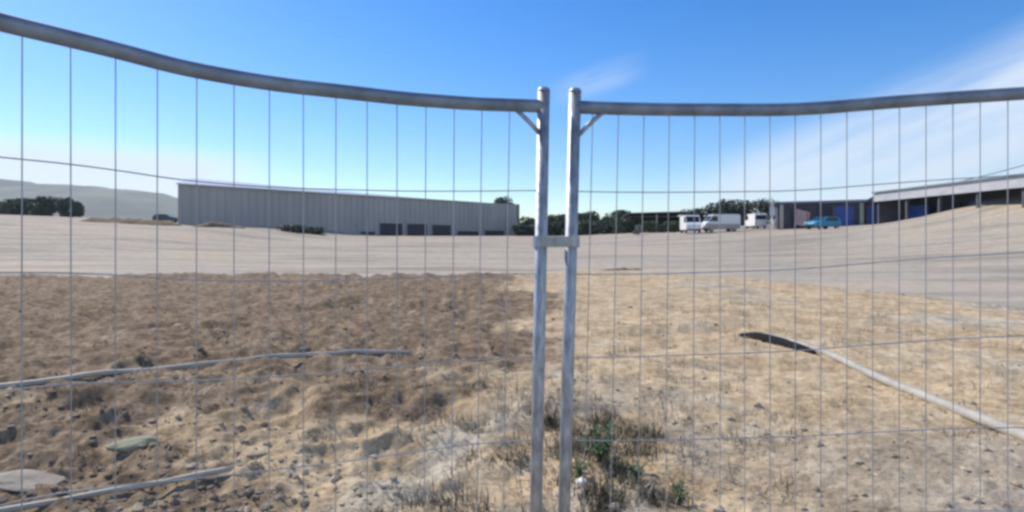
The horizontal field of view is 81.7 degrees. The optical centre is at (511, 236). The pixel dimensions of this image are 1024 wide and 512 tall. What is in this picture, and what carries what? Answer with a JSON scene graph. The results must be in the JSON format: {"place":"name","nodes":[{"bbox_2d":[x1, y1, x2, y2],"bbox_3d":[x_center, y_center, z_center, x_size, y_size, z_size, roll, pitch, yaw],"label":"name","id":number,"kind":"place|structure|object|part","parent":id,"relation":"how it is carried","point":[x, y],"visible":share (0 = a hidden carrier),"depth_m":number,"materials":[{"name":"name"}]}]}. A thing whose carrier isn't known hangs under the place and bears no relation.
{"place":"outdoors","nodes":[
{"label":"outdoors","id":0,"kind":"place"},
{"bbox_2d":[0,179,177,221],"bbox_3d":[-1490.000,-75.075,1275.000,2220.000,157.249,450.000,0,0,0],"label":"hills","id":1,"kind":"structure","parent":0,"point":[97,201],"depth_m":1300.97,"materials":[{"name":"grey"}]},
{"bbox_2d":[0,269,1023,511],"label":"ground","id":2,"kind":"structure","parent":0,"point":[46,347],"depth_m":5.55,"materials":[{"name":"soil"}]},
{"bbox_2d":[0,469,65,491],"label":"stone","id":3,"kind":"object","parent":2,"relation":"on","point":[10,481],"visible":0.86,"depth_m":3.31,"materials":[{"name":"grey stone"}]},
{"bbox_2d":[0,466,231,511],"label":"steel rod","id":4,"kind":"object","parent":2,"relation":"on","point":[47,502],"visible":0.88,"depth_m":3.19,"materials":[{"name":"grey galvanised steel"}]},
{"bbox_2d":[105,435,158,451],"bbox_3d":[-2.524,1.379,3.949,0.256,0.079,0.224,0,0,6],"label":"stone","id":5,"kind":"object","parent":2,"relation":"on","point":[130,444],"visible":0.8,"depth_m":3.89,"materials":[{"name":"grey stone"}]},
{"bbox_2d":[0,349,411,389],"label":"pipe","id":6,"kind":"object","parent":2,"relation":"on","point":[27,383],"visible":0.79,"depth_m":5.94,"materials":[{"name":"grey plastic"}]},
{"bbox_2d":[0,12,549,511],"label":"fence","id":7,"kind":"object","parent":2,"relation":"on","point":[22,28],"visible":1,"depth_m":1.89,"materials":[{"name":"metal"}]},
{"bbox_2d":[297,347,310,352],"bbox_3d":[-2.702,1.474,7.698,0.107,0.090,0.214,0,0,30],"label":"stone","id":8,"kind":"object","parent":2,"relation":"on","point":[301,349],"visible":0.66,"depth_m":7.66,"materials":[{"name":"grey stone"}]},
{"bbox_2d":[385,484,554,511],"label":"dead scrub","id":9,"kind":"object","parent":2,"relation":"on","point":[433,503],"visible":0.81,"depth_m":3.14,"materials":[{"name":"brown plant"}]},
{"bbox_2d":[0,276,1023,511],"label":"soil clods","id":10,"kind":"object","parent":2,"relation":"on","point":[280,496],"visible":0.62,"depth_m":3.71,"materials":[{"name":"brown soil"}]},
{"bbox_2d":[576,477,586,487],"bbox_3d":[0.401,1.426,3.405,0.076,0.091,0.071,0,0,17],"label":"stone","id":11,"kind":"object","parent":2,"relation":"on","point":[580,481],"visible":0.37,"depth_m":3.38,"materials":[{"name":"white stone"}]},
{"bbox_2d":[572,451,592,478],"bbox_3d":[0.409,1.377,3.562,0.101,0.164,0.143,0,0,66],"label":"weed","id":12,"kind":"object","parent":2,"relation":"on","point":[578,471],"visible":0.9,"depth_m":3.54,"materials":[{"name":"green plant"}]},
{"bbox_2d":[489,402,692,511],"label":"green grass","id":13,"kind":"structure","parent":2,"relation":"on","point":[603,491],"depth_m":3.82,"materials":[{"name":"plant"}]},
{"bbox_2d":[581,420,616,461],"bbox_3d":[0.548,1.295,3.738,0.234,0.272,0.221,0,0,44],"label":"weed","id":14,"kind":"object","parent":2,"relation":"on","point":[600,449],"visible":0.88,"depth_m":3.74,"materials":[{"name":"green plant"}]},
{"bbox_2d":[621,456,648,480],"bbox_3d":[0.749,1.372,3.485,0.166,0.169,0.184,0,0,41],"label":"weed","id":15,"kind":"object","parent":2,"relation":"on","point":[635,472],"visible":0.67,"depth_m":3.48,"materials":[{"name":"green plant"}]},
{"bbox_2d":[668,475,689,504],"bbox_3d":[0.917,1.402,3.257,0.116,0.150,0.140,0,0,-1],"label":"weed","id":16,"kind":"object","parent":2,"relation":"on","point":[679,499],"visible":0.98,"depth_m":3.26,"materials":[{"name":"green plant"}]},
{"bbox_2d":[739,332,816,353],"bbox_3d":[3.544,1.407,7.898,0.175,0.163,1.489,0,0,-14],"label":"drain hose","id":17,"kind":"object","parent":2,"relation":"on","point":[774,340],"visible":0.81,"depth_m":7.84,"materials":[{"name":"black rubber"}]},
{"bbox_2d":[558,87,1023,511],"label":"fence","id":18,"kind":"object","parent":2,"relation":"on","point":[577,107],"visible":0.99,"depth_m":2.15,"materials":[{"name":"metal"}]},
{"bbox_2d":[533,236,579,246],"bbox_3d":[0.160,0.017,2.140,0.170,0.043,0.080,0,0,0],"label":"fence coupler","id":19,"kind":"object","parent":18,"relation":"attached to","point":[556,241],"visible":0.98,"depth_m":2.12,"materials":[{"name":"metal"}]},
{"bbox_2d":[763,332,1023,441],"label":"pipe","id":20,"kind":"object","parent":2,"relation":"on","point":[973,415],"visible":0.68,"depth_m":5.33,"materials":[{"name":"grey plastic"}]},
{"bbox_2d":[0,193,1023,478],"bbox_3d":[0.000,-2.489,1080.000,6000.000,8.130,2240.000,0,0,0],"label":"gravel yard","id":21,"kind":"structure","parent":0,"point":[106,249],"depth_m":42.62,"materials":[{"name":"beige gravel"}]},
{"bbox_2d":[0,198,30,214],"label":"tree","id":22,"kind":"object","parent":21,"relation":"on","point":[11,207],"visible":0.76,"depth_m":146.25,"materials":[{"name":"green plant"}]},
{"bbox_2d":[26,196,63,215],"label":"tree","id":23,"kind":"object","parent":21,"relation":"on","point":[44,206],"visible":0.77,"depth_m":144.18,"materials":[{"name":"green plant"}]},
{"bbox_2d":[55,197,85,216],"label":"tree","id":24,"kind":"object","parent":21,"relation":"on","point":[62,208],"visible":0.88,"depth_m":140.73,"materials":[{"name":"green plant"}]},
{"bbox_2d":[79,217,181,225],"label":"soil bank","id":25,"kind":"structure","parent":21,"relation":"on","point":[131,221],"depth_m":76.59,"materials":[{"name":"beige soil"}]},
{"bbox_2d":[152,214,177,222],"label":"parked car","id":26,"kind":"object","parent":21,"relation":"on","point":[164,217],"visible":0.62,"depth_m":91.33,"materials":[{"name":"grey paint"}]},
{"bbox_2d":[192,221,246,228],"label":"soil bank","id":27,"kind":"structure","parent":21,"relation":"on","point":[217,224],"depth_m":76.09,"materials":[{"name":"soil"}]},
{"bbox_2d":[277,225,306,232],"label":"bush","id":28,"kind":"object","parent":21,"relation":"on","point":[293,228],"visible":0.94,"depth_m":83.09,"materials":[{"name":"green plant"}]},
{"bbox_2d":[304,226,325,234],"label":"bush","id":29,"kind":"object","parent":21,"relation":"on","point":[316,230],"visible":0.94,"depth_m":85.18,"materials":[{"name":"green plant"}]},
{"bbox_2d":[176,178,518,235],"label":"warehouse","id":30,"kind":"structure","parent":21,"relation":"on","point":[215,202],"depth_m":102.87,"materials":[{"name":"grey metal"}]},
{"bbox_2d":[494,195,513,203],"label":"tree","id":31,"kind":"object","parent":21,"relation":"on","point":[501,200],"visible":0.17,"depth_m":158.33,"materials":[{"name":"green plant"}]},
{"bbox_2d":[510,223,533,235],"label":"bush","id":32,"kind":"object","parent":21,"relation":"on","point":[520,229],"visible":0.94,"depth_m":110.80,"materials":[{"name":"green plant"}]},
{"bbox_2d":[515,216,534,233],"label":"tree","id":33,"kind":"object","parent":21,"relation":"on","point":[528,221],"visible":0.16,"depth_m":127.67,"materials":[{"name":"green plant"}]},
{"bbox_2d":[530,222,554,235],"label":"bush","id":34,"kind":"object","parent":21,"relation":"on","point":[550,226],"visible":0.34,"depth_m":110.94,"materials":[{"name":"green plant"}]},
{"bbox_2d":[548,214,565,235],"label":"tree","id":35,"kind":"object","parent":21,"relation":"on","point":[555,219],"visible":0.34,"depth_m":133.07,"materials":[{"name":"green plant"}]},
{"bbox_2d":[551,221,564,235],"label":"bush","id":36,"kind":"object","parent":21,"relation":"on","point":[559,228],"visible":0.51,"depth_m":110.79,"materials":[{"name":"green plant"}]},
{"bbox_2d":[578,220,599,234],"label":"bush","id":37,"kind":"object","parent":21,"relation":"on","point":[583,227],"visible":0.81,"depth_m":104.42,"materials":[{"name":"green plant"}]},
{"bbox_2d":[578,211,612,233],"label":"tree","id":38,"kind":"object","parent":21,"relation":"on","point":[584,216],"visible":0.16,"depth_m":115.50,"materials":[{"name":"green plant"}]},
{"bbox_2d":[593,218,615,233],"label":"bush","id":39,"kind":"object","parent":21,"relation":"on","point":[605,227],"visible":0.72,"depth_m":102.43,"materials":[{"name":"green plant"}]},
{"bbox_2d":[599,209,630,222],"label":"tree","id":40,"kind":"object","parent":21,"relation":"on","point":[620,213],"visible":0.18,"depth_m":108.89,"materials":[{"name":"green plant"}]},
{"bbox_2d":[605,268,640,269],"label":"soil bank","id":41,"kind":"structure","parent":21,"relation":"on","point":[624,269],"depth_m":27.61,"materials":[{"name":"beige soil"}]},
{"bbox_2d":[610,216,640,233],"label":"bush","id":42,"kind":"object","parent":21,"relation":"on","point":[623,226],"visible":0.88,"depth_m":98.54,"materials":[{"name":"green plant"}]},
{"bbox_2d":[632,224,641,234],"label":"bush","id":43,"kind":"object","parent":21,"relation":"on","point":[638,229],"visible":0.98,"depth_m":83.73,"materials":[{"name":"green plant"}]},
{"bbox_2d":[640,221,658,232],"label":"bush","id":44,"kind":"object","parent":21,"relation":"on","point":[650,226],"visible":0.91,"depth_m":91.50,"materials":[{"name":"green plant"}]},
{"bbox_2d":[622,211,686,232],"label":"open shed","id":45,"kind":"structure","parent":21,"relation":"on","point":[660,217],"depth_m":101.64,"materials":[{"name":"black paint"}]},
{"bbox_2d":[659,221,679,232],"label":"bush","id":46,"kind":"object","parent":21,"relation":"on","point":[673,226],"visible":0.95,"depth_m":91.56,"materials":[{"name":"green plant"}]},
{"bbox_2d":[680,215,700,232],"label":"parked van","id":47,"kind":"object","parent":21,"relation":"on","point":[686,222],"visible":0.94,"depth_m":82.21,"materials":[{"name":"white paint"}]},
{"bbox_2d":[681,208,704,222],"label":"tree","id":48,"kind":"object","parent":21,"relation":"on","point":[697,211],"visible":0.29,"depth_m":106.98,"materials":[{"name":"green plant"}]},
{"bbox_2d":[701,199,733,229],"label":"tree","id":49,"kind":"object","parent":21,"relation":"on","point":[709,210],"visible":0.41,"depth_m":104.16,"materials":[{"name":"green plant"}]},
{"bbox_2d":[701,214,740,231],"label":"parked van","id":50,"kind":"object","parent":21,"relation":"on","point":[728,222],"visible":0.89,"depth_m":85.05,"materials":[{"name":"white paint"}]},
{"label":"side window","id":51,"kind":"part","parent":50,"relation":"part of","materials":[{"name":"grey glass"}]},
{"bbox_2d":[723,199,759,227],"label":"tree","id":52,"kind":"object","parent":21,"relation":"on","point":[737,207],"visible":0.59,"depth_m":103.14,"materials":[{"name":"green plant"}]},
{"bbox_2d":[745,213,766,228],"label":"parked van","id":53,"kind":"object","parent":21,"relation":"on","point":[754,220],"visible":0.99,"depth_m":89.82,"materials":[{"name":"white paint"}]},
{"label":"rear window","id":54,"kind":"part","parent":53,"relation":"part of","materials":[{"name":"black glass"}]},
{"bbox_2d":[749,198,778,224],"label":"tree","id":55,"kind":"object","parent":21,"relation":"on","point":[762,203],"visible":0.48,"depth_m":104.27,"materials":[{"name":"green plant"}]},
{"bbox_2d":[770,197,774,229],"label":"marker pole","id":56,"kind":"object","parent":21,"relation":"on","point":[772,210],"visible":1,"depth_m":81.86,"materials":[{"name":"white metal"}]},
{"bbox_2d":[794,209,809,229],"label":"leaning sheet","id":57,"kind":"object","parent":21,"relation":"on","point":[802,216],"visible":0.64,"depth_m":80.38,"materials":[{"name":"pink"}]},
{"bbox_2d":[804,217,840,228],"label":"parked car","id":58,"kind":"object","parent":21,"relation":"on","point":[827,222],"visible":0.91,"depth_m":71.42,"materials":[{"name":"teal paint"}]},
{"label":"side window","id":59,"kind":"part","parent":58,"relation":"part of","materials":[{"name":"grey glass"}]},
{"bbox_2d":[773,196,879,228],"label":"workshop","id":60,"kind":"structure","parent":21,"relation":"on","point":[859,211],"depth_m":81.51,"materials":[{"name":"grey paint"}]},
{"bbox_2d":[789,207,811,227],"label":"door","id":61,"kind":"structure","parent":60,"relation":"in","point":[791,210],"depth_m":83.09,"materials":[{"name":"metal"}]},
{"bbox_2d":[814,205,833,227],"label":"door","id":62,"kind":"structure","parent":60,"relation":"in","point":[826,210],"depth_m":81.70,"materials":[{"name":"grey metal"}]},
{"bbox_2d":[834,205,854,225],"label":"door","id":63,"kind":"structure","parent":60,"relation":"in","point":[839,210],"depth_m":80.75,"materials":[{"name":"blue paint"}]},
{"bbox_2d":[866,205,876,223],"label":"door","id":64,"kind":"structure","parent":60,"relation":"in","point":[868,207],"depth_m":79.59,"materials":[{"name":"blue paint"}]},
{"bbox_2d":[871,173,1023,223],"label":"canopy building","id":65,"kind":"structure","parent":21,"relation":"on","point":[938,198],"depth_m":68.60,"materials":[{"name":"grey paint"}]},
{"bbox_2d":[909,205,929,218],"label":"door","id":66,"kind":"structure","parent":65,"relation":"in","point":[919,210],"depth_m":73.92,"materials":[{"name":"blue paint"}]},
{"bbox_2d":[936,202,961,212],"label":"door","id":67,"kind":"structure","parent":65,"relation":"in","point":[945,206],"depth_m":68.76,"materials":[{"name":"grey metal"}]},
{"bbox_2d":[969,200,988,204],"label":"door","id":68,"kind":"structure","parent":65,"relation":"in","point":[970,202],"depth_m":65.10,"materials":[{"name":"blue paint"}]},
{"bbox_2d":[962,165,1023,180],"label":"overhead cable","id":69,"kind":"object","parent":65,"relation":"attached to","point":[995,172],"visible":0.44,"depth_m":62.75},
{"bbox_2d":[0,0,1023,221],"label":"sky","id":70,"kind":"structure","parent":0,"point":[647,51],"materials":[{"name":"blue"}]}
]}

